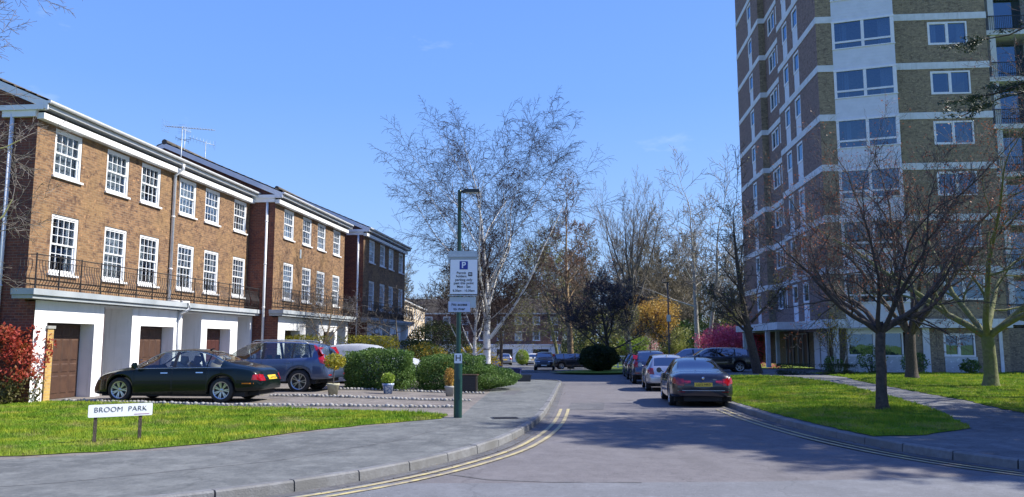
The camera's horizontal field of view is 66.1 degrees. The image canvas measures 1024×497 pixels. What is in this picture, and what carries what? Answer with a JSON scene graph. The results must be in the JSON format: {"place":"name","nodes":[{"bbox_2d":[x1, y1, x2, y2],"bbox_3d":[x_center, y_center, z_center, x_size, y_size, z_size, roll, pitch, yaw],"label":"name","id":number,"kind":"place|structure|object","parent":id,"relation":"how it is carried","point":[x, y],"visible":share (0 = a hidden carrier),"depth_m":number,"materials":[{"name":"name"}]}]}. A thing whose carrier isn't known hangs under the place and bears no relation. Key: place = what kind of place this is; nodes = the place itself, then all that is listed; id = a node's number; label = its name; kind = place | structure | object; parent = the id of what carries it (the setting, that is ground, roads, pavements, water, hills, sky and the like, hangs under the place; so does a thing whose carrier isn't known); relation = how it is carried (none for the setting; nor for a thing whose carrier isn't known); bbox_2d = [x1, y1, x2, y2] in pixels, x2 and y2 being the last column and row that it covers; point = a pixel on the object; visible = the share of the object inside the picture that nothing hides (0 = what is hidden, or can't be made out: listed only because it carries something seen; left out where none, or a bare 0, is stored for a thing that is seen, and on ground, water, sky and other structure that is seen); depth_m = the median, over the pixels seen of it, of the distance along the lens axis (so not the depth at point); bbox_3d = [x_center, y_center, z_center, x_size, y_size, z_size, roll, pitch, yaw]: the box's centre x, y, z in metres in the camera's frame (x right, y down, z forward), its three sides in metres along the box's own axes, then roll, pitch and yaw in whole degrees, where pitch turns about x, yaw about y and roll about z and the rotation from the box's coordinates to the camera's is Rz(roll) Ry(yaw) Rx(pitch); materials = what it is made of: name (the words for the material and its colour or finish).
{"place":"outdoors","nodes":[
{"label":"outdoors","id":0,"kind":"place"},
{"bbox_2d":[0,399,447,455],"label":"lawn","id":1,"kind":"structure","parent":0,"point":[44,443],"depth_m":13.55,"materials":[{"name":"plant"}]},
{"bbox_2d":[0,321,56,403],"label":"photinia bush","id":2,"kind":"object","parent":1,"relation":"on","point":[9,387],"visible":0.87,"depth_m":20.58,"materials":[{"name":"red plant"}]},
{"bbox_2d":[0,0,82,291],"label":"street tree","id":3,"kind":"object","parent":1,"relation":"on","point":[13,161],"visible":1,"depth_m":17.01,"materials":[{"name":"brown plant"}]},
{"bbox_2d":[88,403,152,441],"bbox_3d":[-6.398,2.892,12.844,0.950,0.705,0.062,4,-8,-33],"label":"street sign","id":4,"kind":"object","parent":1,"relation":"on","point":[117,410],"visible":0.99,"depth_m":12.84,"materials":[{"name":"white metal"}]},
{"bbox_2d":[0,381,490,459],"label":"driveway","id":5,"kind":"structure","parent":0,"point":[284,389],"depth_m":22.28,"materials":[{"name":"concrete"}]},
{"bbox_2d":[28,326,55,400],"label":"pillar","id":6,"kind":"structure","parent":5,"relation":"on","point":[47,374],"depth_m":21.55,"materials":[{"name":"beige brick"}]},
{"bbox_2d":[0,78,260,402],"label":"brick house","id":7,"kind":"structure","parent":5,"relation":"on","point":[136,259],"depth_m":25.25,"materials":[{"name":"brown brick"}]},
{"bbox_2d":[46,214,78,277],"bbox_3d":[-13.044,-0.060,22.799,0.284,1.750,1.290,-1,-7,6],"label":"window","id":8,"kind":"structure","parent":7,"relation":"in","point":[69,249],"depth_m":23.12,"materials":[{"name":"white paint"}]},
{"bbox_2d":[47,324,79,398],"bbox_3d":[-13.092,3.234,22.553,0.068,2.110,1.990,-1,-7,6],"label":"garage door","id":9,"kind":"structure","parent":7,"relation":"in","point":[64,369],"depth_m":22.93,"materials":[{"name":"brown wood"}]},
{"bbox_2d":[51,128,83,184],"bbox_3d":[-13.051,-2.675,23.042,0.284,1.420,1.310,-1,-7,6],"label":"window","id":10,"kind":"structure","parent":7,"relation":"in","point":[64,161],"depth_m":23.18,"materials":[{"name":"white paint"}]},
{"bbox_2d":[102,226,126,283],"bbox_3d":[-12.781,0.227,25.198,0.284,1.750,1.290,-1,-7,6],"label":"window","id":11,"kind":"structure","parent":7,"relation":"in","point":[112,239],"depth_m":25.36,"materials":[{"name":"white paint"}]},
{"bbox_2d":[104,149,130,199],"bbox_3d":[-12.791,-2.390,25.421,0.284,1.420,1.310,-1,-7,6],"label":"window","id":12,"kind":"structure","parent":7,"relation":"in","point":[114,175],"depth_m":25.56,"materials":[{"name":"white paint"}]},
{"bbox_2d":[137,234,159,287],"bbox_3d":[-12.574,0.453,27.093,0.284,1.750,1.290,-1,-7,6],"label":"window","id":13,"kind":"structure","parent":7,"relation":"in","point":[142,237],"depth_m":27.25,"materials":[{"name":"white paint"}]},
{"bbox_2d":[138,327,161,365],"bbox_3d":[-12.579,3.761,26.966,0.125,2.110,2.000,-1,-7,6],"label":"garage door","id":14,"kind":"structure","parent":7,"relation":"in","point":[150,338],"depth_m":27.31,"materials":[{"name":"brown wood"}]},
{"bbox_2d":[139,162,161,208],"bbox_3d":[-12.586,-2.166,27.296,0.284,1.420,1.310,-1,-7,6],"label":"window","id":15,"kind":"structure","parent":7,"relation":"in","point":[143,179],"depth_m":27.41,"materials":[{"name":"white paint"}]},
{"bbox_2d":[175,243,193,292],"bbox_3d":[-12.311,0.740,29.492,0.284,1.750,1.290,-1,-7,6],"label":"window","id":16,"kind":"structure","parent":7,"relation":"in","point":[186,247],"depth_m":29.71,"materials":[{"name":"white paint"}]},
{"bbox_2d":[178,178,197,219],"bbox_3d":[-12.316,-1.871,29.764,0.284,1.420,1.310,-1,-7,6],"label":"window","id":17,"kind":"structure","parent":7,"relation":"in","point":[185,189],"depth_m":29.92,"materials":[{"name":"white paint"}]},
{"bbox_2d":[202,250,217,295],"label":"window","id":18,"kind":"structure","parent":7,"relation":"in","point":[211,266],"depth_m":31.80,"materials":[{"name":"white paint"}]},
{"bbox_2d":[204,188,220,226],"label":"window","id":19,"kind":"structure","parent":7,"relation":"in","point":[215,222],"depth_m":31.95,"materials":[{"name":"white paint"}]},
{"bbox_2d":[206,329,219,361],"bbox_3d":[-12.100,4.285,31.344,0.125,2.110,1.890,-1,-7,6],"label":"garage door","id":20,"kind":"structure","parent":7,"relation":"in","point":[213,336],"depth_m":31.78,"materials":[{"name":"brown wood"}]},
{"bbox_2d":[231,256,245,298],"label":"window","id":21,"kind":"structure","parent":7,"relation":"in","point":[238,265],"depth_m":34.24,"materials":[{"name":"white paint"}]},
{"bbox_2d":[233,199,247,235],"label":"window","id":22,"kind":"structure","parent":7,"relation":"in","point":[240,209],"depth_m":34.37,"materials":[{"name":"white paint"}]},
{"bbox_2d":[93,348,280,402],"bbox_3d":[-9.118,3.531,22.137,5.036,1.442,2.180,-1,-7,6],"label":"parked car","id":23,"kind":"object","parent":5,"relation":"on","point":[229,379],"visible":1,"depth_m":21.29,"materials":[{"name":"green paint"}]},
{"bbox_2d":[123,139,355,358],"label":"brick house","id":24,"kind":"structure","parent":5,"relation":"on","point":[295,245],"depth_m":36.23,"materials":[{"name":"brown brick"}]},
{"bbox_2d":[201,339,343,391],"bbox_3d":[-8.256,3.990,26.917,4.775,1.744,2.250,-1,-7,6],"label":"parked car","id":25,"kind":"object","parent":5,"relation":"on","point":[298,373],"visible":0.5,"depth_m":25.94,"materials":[{"name":"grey metal"}]},
{"bbox_2d":[293,278,370,346],"bbox_3d":[-8.616,3.771,37.360,4.180,4.659,3.026,6,-9,-43],"label":"magnolia tree","id":26,"kind":"object","parent":5,"relation":"on","point":[317,298],"visible":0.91,"depth_m":36.85,"materials":[{"name":"brown plant"}]},
{"bbox_2d":[323,353,345,394],"bbox_3d":[-5.538,3.907,24.565,0.746,1.314,0.778,0,-7,0],"label":"potted plant","id":27,"kind":"object","parent":5,"relation":"on","point":[333,387],"visible":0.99,"depth_m":24.45,"materials":[{"name":"yellow plant"}]},
{"bbox_2d":[284,334,399,357],"bbox_3d":[-8.085,4.936,36.165,6.052,2.028,1.479,0,-7,0],"label":"privet hedge","id":28,"kind":"object","parent":5,"relation":"on","point":[376,338],"visible":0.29,"depth_m":35.96,"materials":[{"name":"green plant"}]},
{"bbox_2d":[275,186,413,349],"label":"brick house","id":29,"kind":"structure","parent":5,"relation":"on","point":[374,266],"depth_m":47.47,"materials":[{"name":"brown brick"}]},
{"bbox_2d":[308,344,420,381],"bbox_3d":[-5.985,4.615,31.978,5.030,1.501,2.062,0,-7,4],"label":"covered car","id":30,"kind":"object","parent":5,"relation":"on","point":[346,347],"visible":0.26,"depth_m":31.41,"materials":[{"name":"grey fabric"}]},
{"bbox_2d":[342,347,417,389],"bbox_3d":[-4.796,4.334,28.512,2.736,1.534,2.273,0,-7,0],"label":"clipped bush","id":31,"kind":"object","parent":5,"relation":"on","point":[356,368],"visible":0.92,"depth_m":27.83,"materials":[{"name":"green plant"}]},
{"bbox_2d":[403,341,447,375],"bbox_3d":[-4.201,5.213,36.615,2.649,1.883,1.760,0,-7,0],"label":"forsythia bush","id":32,"kind":"object","parent":5,"relation":"on","point":[436,349],"visible":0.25,"depth_m":36.53,"materials":[{"name":"yellow plant"}]},
{"bbox_2d":[412,352,487,390],"bbox_3d":[-2.374,4.703,30.209,2.962,1.458,2.858,0,-7,0],"label":"clipped bush","id":33,"kind":"object","parent":5,"relation":"on","point":[425,380],"visible":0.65,"depth_m":29.36,"materials":[{"name":"green plant"}]},
{"bbox_2d":[462,374,478,392],"bbox_3d":[-1.550,4.860,28.323,0.660,0.660,0.460,-1,-7,6],"label":"storage box","id":34,"kind":"object","parent":5,"relation":"on","point":[469,382],"visible":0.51,"depth_m":28.13,"materials":[{"name":"grey plastic"}]},
{"bbox_2d":[462,363,521,389],"bbox_3d":[-0.964,5.096,31.401,2.758,1.052,4.708,0,-7,0],"label":"bush","id":35,"kind":"object","parent":5,"relation":"on","point":[502,377],"visible":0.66,"depth_m":30.15,"materials":[{"name":"green plant"}]},
{"bbox_2d":[367,88,633,363],"bbox_3d":[-0.571,-0.747,38.309,13.504,14.557,12.818,0,-7,0],"label":"birch tree","id":36,"kind":"object","parent":5,"relation":"on","point":[486,287],"visible":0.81,"depth_m":38.40,"materials":[{"name":"white plant"}]},
{"bbox_2d":[0,380,558,496],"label":"pavement","id":37,"kind":"structure","parent":0,"point":[526,402],"depth_m":10.94,"materials":[{"name":"grey concrete"}]},
{"bbox_2d":[454,189,479,417],"bbox_3d":[-1.016,1.206,17.731,0.552,5.155,0.186,0,-7,0],"label":"street lamp","id":38,"kind":"object","parent":37,"relation":"on","point":[457,390],"visible":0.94,"depth_m":17.57,"materials":[{"name":"green metal"}]},
{"bbox_2d":[448,297,475,311],"bbox_3d":[-1.120,1.257,17.641,0.620,0.340,0.026,0,-7,0],"label":"access sign","id":39,"kind":"object","parent":38,"relation":"attached to","point":[460,304],"visible":1,"depth_m":17.64,"materials":[{"name":"grey metal"}]},
{"bbox_2d":[448,251,477,295],"bbox_3d":[-1.105,0.561,17.714,0.670,1.020,0.040,0,-7,0],"label":"parking sign","id":40,"kind":"object","parent":38,"relation":"attached to","point":[463,273],"visible":1,"depth_m":17.71,"materials":[{"name":"grey metal"}]},
{"bbox_2d":[0,0,743,342],"label":"sky","id":41,"kind":"structure","parent":0,"point":[293,94],"materials":[{"name":"blue"}]},
{"bbox_2d":[405,319,468,369],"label":"yew bush","id":42,"kind":"object","parent":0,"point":[430,329],"visible":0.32,"depth_m":42.68,"materials":[{"name":"green plant"}]},
{"bbox_2d":[503,362,587,370],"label":"forecourt","id":43,"kind":"structure","parent":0,"point":[528,367],"depth_m":77.22,"materials":[{"name":"concrete"}]},
{"bbox_2d":[404,297,427,358],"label":"brick house","id":44,"kind":"structure","parent":43,"relation":"on","point":[414,312],"depth_m":94.38,"materials":[{"name":"white paint"}]},
{"bbox_2d":[410,299,561,361],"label":"brick house","id":45,"kind":"structure","parent":43,"relation":"on","point":[544,345],"depth_m":129.34,"materials":[{"name":"brown brick"}]},
{"bbox_2d":[437,257,537,366],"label":"courtyard tree","id":46,"kind":"object","parent":43,"relation":"on","point":[499,317],"visible":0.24,"depth_m":87.32,"materials":[{"name":"brown plant"}]},
{"bbox_2d":[478,215,595,357],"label":"willow tree","id":47,"kind":"object","parent":43,"relation":"on","point":[551,329],"visible":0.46,"depth_m":86.39,"materials":[{"name":"brown plant"}]},
{"bbox_2d":[532,352,555,369],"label":"parked car","id":48,"kind":"object","parent":43,"relation":"on","point":[544,360],"visible":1,"depth_m":68.03,"materials":[{"name":"black paint"}]},
{"bbox_2d":[513,170,620,368],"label":"ash tree","id":49,"kind":"object","parent":43,"relation":"on","point":[566,273],"visible":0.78,"depth_m":76.83,"materials":[{"name":"brown plant"}]},
{"bbox_2d":[554,353,595,368],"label":"parked car","id":50,"kind":"object","parent":43,"relation":"on","point":[562,360],"visible":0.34,"depth_m":73.35,"materials":[{"name":"blue paint"}]},
{"bbox_2d":[286,474,1023,496],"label":"road asphalt","id":51,"kind":"structure","parent":0,"point":[995,486],"depth_m":9.26,"materials":[{"name":"grey asphalt"}]},
{"bbox_2d":[555,362,810,372],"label":"grass island","id":52,"kind":"structure","parent":0,"point":[615,370],"depth_m":62.44,"materials":[{"name":"plant"}]},
{"bbox_2d":[577,343,620,370],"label":"round bush","id":53,"kind":"object","parent":52,"relation":"on","point":[606,357],"visible":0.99,"depth_m":61.57,"materials":[{"name":"green plant"}]},
{"bbox_2d":[529,258,677,370],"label":"plum tree","id":54,"kind":"object","parent":52,"relation":"on","point":[613,308],"visible":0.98,"depth_m":65.43,"materials":[{"name":"brown plant"}]},
{"bbox_2d":[582,166,672,352],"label":"poplar tree","id":55,"kind":"object","parent":52,"relation":"on","point":[638,258],"visible":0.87,"depth_m":83.01,"materials":[{"name":"grey plant"}]},
{"bbox_2d":[606,305,656,352],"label":"tree","id":56,"kind":"object","parent":52,"relation":"on","point":[632,325],"visible":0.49,"depth_m":75.29,"materials":[{"name":"brown plant"}]},
{"bbox_2d":[625,284,681,349],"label":"copper tree","id":57,"kind":"object","parent":52,"relation":"on","point":[663,311],"visible":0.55,"depth_m":101.64,"materials":[{"name":"yellow plant"}]},
{"bbox_2d":[657,322,691,353],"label":"olive shrub","id":58,"kind":"object","parent":52,"relation":"on","point":[677,337],"visible":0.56,"depth_m":89.30,"materials":[{"name":"green plant"}]},
{"bbox_2d":[610,144,745,347],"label":"twin trunk tree","id":59,"kind":"object","parent":52,"relation":"on","point":[695,291],"visible":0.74,"depth_m":78.04,"materials":[{"name":"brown plant"}]},
{"bbox_2d":[692,317,764,361],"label":"pink blossom tree","id":60,"kind":"object","parent":52,"relation":"on","point":[724,337],"visible":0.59,"depth_m":70.23,"materials":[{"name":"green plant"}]},
{"bbox_2d":[372,373,1023,482],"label":"road","id":61,"kind":"structure","parent":0,"point":[631,432],"depth_m":12.43,"materials":[{"name":"grey asphalt"}]},
{"bbox_2d":[140,379,560,496],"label":"kerb","id":62,"kind":"structure","parent":61,"relation":"on","point":[305,482],"depth_m":9.91,"materials":[{"name":"concrete"}]},
{"bbox_2d":[261,383,564,496],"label":"gutter","id":63,"kind":"object","parent":61,"relation":"on","point":[548,416],"visible":0.94,"depth_m":11.41,"materials":[{"name":"concrete"}]},
{"bbox_2d":[296,409,561,496],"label":"yellow line","id":64,"kind":"object","parent":61,"relation":"on","point":[546,429],"visible":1,"depth_m":11.02,"materials":[{"name":"paint"}]},
{"bbox_2d":[321,409,569,496],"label":"yellow line","id":65,"kind":"object","parent":61,"relation":"on","point":[555,430],"visible":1,"depth_m":11.02,"materials":[{"name":"paint"}]},
{"bbox_2d":[626,350,663,383],"bbox_3d":[7.201,6.198,41.464,2.250,1.700,4.775,-1,-7,6],"label":"parked car","id":66,"kind":"object","parent":61,"relation":"on","point":[641,356],"visible":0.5,"depth_m":39.62,"materials":[{"name":"grey paint"}]},
{"bbox_2d":[638,354,680,390],"bbox_3d":[6.551,5.304,33.918,2.120,1.500,4.290,-1,-7,6],"label":"parked car","id":67,"kind":"object","parent":61,"relation":"on","point":[651,375],"visible":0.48,"depth_m":32.25,"materials":[{"name":"silver metal"}]},
{"bbox_2d":[656,357,732,404],"bbox_3d":[5.720,4.129,24.833,2.153,1.435,4.872,-1,-7,6],"label":"parked car","id":68,"kind":"object","parent":61,"relation":"on","point":[696,379],"visible":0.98,"depth_m":22.66,"materials":[{"name":"blue paint"}]},
{"bbox_2d":[709,402,1023,471],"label":"gutter","id":69,"kind":"object","parent":61,"relation":"on","point":[837,439],"visible":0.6,"depth_m":13.32,"materials":[{"name":"concrete"}]},
{"bbox_2d":[715,409,1023,475],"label":"yellow line","id":70,"kind":"object","parent":61,"relation":"on","point":[860,449],"visible":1,"depth_m":12.66,"materials":[{"name":"paint"}]},
{"bbox_2d":[716,402,1023,469],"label":"kerb","id":71,"kind":"structure","parent":61,"relation":"on","point":[977,458],"depth_m":12.65,"materials":[{"name":"concrete"}]},
{"bbox_2d":[723,409,1023,473],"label":"yellow line","id":72,"kind":"object","parent":61,"relation":"on","point":[868,448],"visible":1,"depth_m":12.78,"materials":[{"name":"paint"}]},
{"bbox_2d":[730,374,970,435],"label":"lawn","id":73,"kind":"structure","parent":0,"point":[915,427],"depth_m":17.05,"materials":[{"name":"plant"}]},
{"bbox_2d":[729,133,1023,409],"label":"cherry tree","id":74,"kind":"object","parent":73,"relation":"on","point":[877,327],"visible":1,"depth_m":19.47,"materials":[{"name":"brown plant"}]},
{"bbox_2d":[723,368,1023,373],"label":"parking court","id":75,"kind":"object","parent":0,"point":[765,371],"visible":0.13,"depth_m":52.16,"materials":[{"name":"concrete"}]},
{"bbox_2d":[681,347,751,371],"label":"parked car","id":76,"kind":"object","parent":75,"relation":"on","point":[735,359],"visible":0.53,"depth_m":48.83,"materials":[{"name":"black paint"}]},
{"bbox_2d":[691,139,799,373],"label":"lawn tree","id":77,"kind":"object","parent":75,"relation":"on","point":[747,329],"visible":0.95,"depth_m":45.98,"materials":[{"name":"brown plant"}]},
{"bbox_2d":[735,0,1023,372],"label":"tower block","id":78,"kind":"structure","parent":75,"relation":"on","point":[846,62],"depth_m":50.22,"materials":[{"name":"brown brick"}]},
{"bbox_2d":[797,333,809,366],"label":"entrance door","id":79,"kind":"structure","parent":78,"relation":"in","point":[803,352],"depth_m":58.90,"materials":[{"name":"grey metal"}]},
{"bbox_2d":[831,14,894,49],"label":"bay window","id":80,"kind":"structure","parent":78,"relation":"in","point":[874,30],"depth_m":50.03,"materials":[{"name":"blue glass"}]},
{"bbox_2d":[833,64,897,98],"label":"bay window","id":81,"kind":"structure","parent":78,"relation":"in","point":[880,79],"depth_m":49.64,"materials":[{"name":"blue glass"}]},
{"bbox_2d":[836,114,900,148],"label":"bay window","id":82,"kind":"structure","parent":78,"relation":"in","point":[851,128],"depth_m":49.30,"materials":[{"name":"blue glass"}]},
{"bbox_2d":[838,165,903,198],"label":"bay window","id":83,"kind":"structure","parent":78,"relation":"in","point":[872,187],"depth_m":48.88,"materials":[{"name":"blue glass"}]},
{"bbox_2d":[841,218,905,250],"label":"bay window","id":84,"kind":"structure","parent":78,"relation":"in","point":[863,227],"depth_m":48.66,"materials":[{"name":"glass"}]},
{"bbox_2d":[847,332,903,356],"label":"window","id":85,"kind":"structure","parent":78,"relation":"in","point":[894,340],"depth_m":48.36,"materials":[{"name":"clear glass"}]},
{"bbox_2d":[843,271,910,302],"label":"bay window","id":86,"kind":"structure","parent":78,"relation":"in","point":[907,293],"depth_m":48.27,"materials":[{"name":"white paint"}]},
{"bbox_2d":[927,21,967,44],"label":"window","id":87,"kind":"structure","parent":78,"relation":"in","point":[939,33],"depth_m":50.10,"materials":[{"name":"blue glass"}]},
{"bbox_2d":[930,70,970,93],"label":"window","id":88,"kind":"structure","parent":78,"relation":"in","point":[942,82],"depth_m":49.71,"materials":[{"name":"glass"}]},
{"bbox_2d":[933,120,974,144],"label":"window","id":89,"kind":"structure","parent":78,"relation":"in","point":[939,137],"depth_m":49.34,"materials":[{"name":"blue glass"}]},
{"bbox_2d":[937,171,977,194],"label":"window","id":90,"kind":"structure","parent":78,"relation":"in","point":[940,191],"depth_m":48.97,"materials":[{"name":"white paint"}]},
{"bbox_2d":[943,333,975,356],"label":"window","id":91,"kind":"structure","parent":78,"relation":"in","point":[959,352],"depth_m":47.78,"materials":[{"name":"clear glass"}]},
{"bbox_2d":[944,275,984,299],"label":"window","id":92,"kind":"structure","parent":78,"relation":"in","point":[962,289],"depth_m":48.15,"materials":[{"name":"glass"}]},
{"bbox_2d":[730,374,1023,458],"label":"pavement","id":93,"kind":"structure","parent":0,"point":[991,431],"depth_m":15.68,"materials":[{"name":"concrete"}]},
{"bbox_2d":[815,371,1023,411],"bbox_3d":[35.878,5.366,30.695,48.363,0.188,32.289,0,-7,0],"label":"grass","id":94,"kind":"structure","parent":0,"point":[960,393],"depth_m":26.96,"materials":[{"name":"plant"}]},
{"bbox_2d":[773,363,858,374],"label":"box hedge","id":95,"kind":"object","parent":94,"relation":"on","point":[787,372],"visible":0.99,"depth_m":43.57,"materials":[{"name":"green plant"}]},
{"bbox_2d":[812,304,866,372],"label":"forsythia tree","id":96,"kind":"object","parent":94,"relation":"on","point":[845,345],"visible":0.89,"depth_m":45.24,"materials":[{"name":"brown plant"}]},
{"bbox_2d":[856,344,887,372],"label":"foundation shrub","id":97,"kind":"object","parent":94,"relation":"on","point":[872,364],"visible":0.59,"depth_m":46.28,"materials":[{"name":"green plant"}]},
{"bbox_2d":[736,85,1023,377],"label":"cherry tree","id":98,"kind":"object","parent":94,"relation":"on","point":[911,328],"visible":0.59,"depth_m":38.92,"materials":[{"name":"brown plant"}]},
{"bbox_2d":[773,112,1023,385],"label":"cherry tree","id":99,"kind":"object","parent":94,"relation":"on","point":[986,332],"visible":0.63,"depth_m":31.21,"materials":[{"name":"brown plant"}]},
{"bbox_2d":[934,20,1023,312],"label":"cedar tree","id":100,"kind":"object","parent":94,"relation":"on","point":[1006,88],"visible":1,"depth_m":21.55,"materials":[{"name":"green plant"}]},
{"bbox_2d":[957,4,1023,251],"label":"plane tree","id":101,"kind":"object","parent":94,"relation":"on","point":[1018,112],"visible":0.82,"depth_m":27.19,"materials":[{"name":"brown plant"}]},
{"bbox_3d":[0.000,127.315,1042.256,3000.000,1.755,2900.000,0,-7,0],"label":"ground","id":102,"kind":"structure","parent":0,"visible":0},
{"bbox_2d":[335,281,446,346],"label":"magnolia tree","id":103,"kind":"object","parent":102,"relation":"on","point":[404,309],"visible":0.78,"depth_m":43.79,"materials":[{"name":"brown plant"}]},
{"bbox_2d":[404,215,744,352],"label":"wood","id":104,"kind":"object","parent":102,"relation":"on","point":[677,291],"visible":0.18,"depth_m":116.82,"materials":[{"name":"brown plant"}]},
{"bbox_2d":[560,311,741,361],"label":"undergrowth","id":105,"kind":"object","parent":102,"relation":"on","point":[613,342],"visible":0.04,"depth_m":105.92,"materials":[{"name":"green plant"}]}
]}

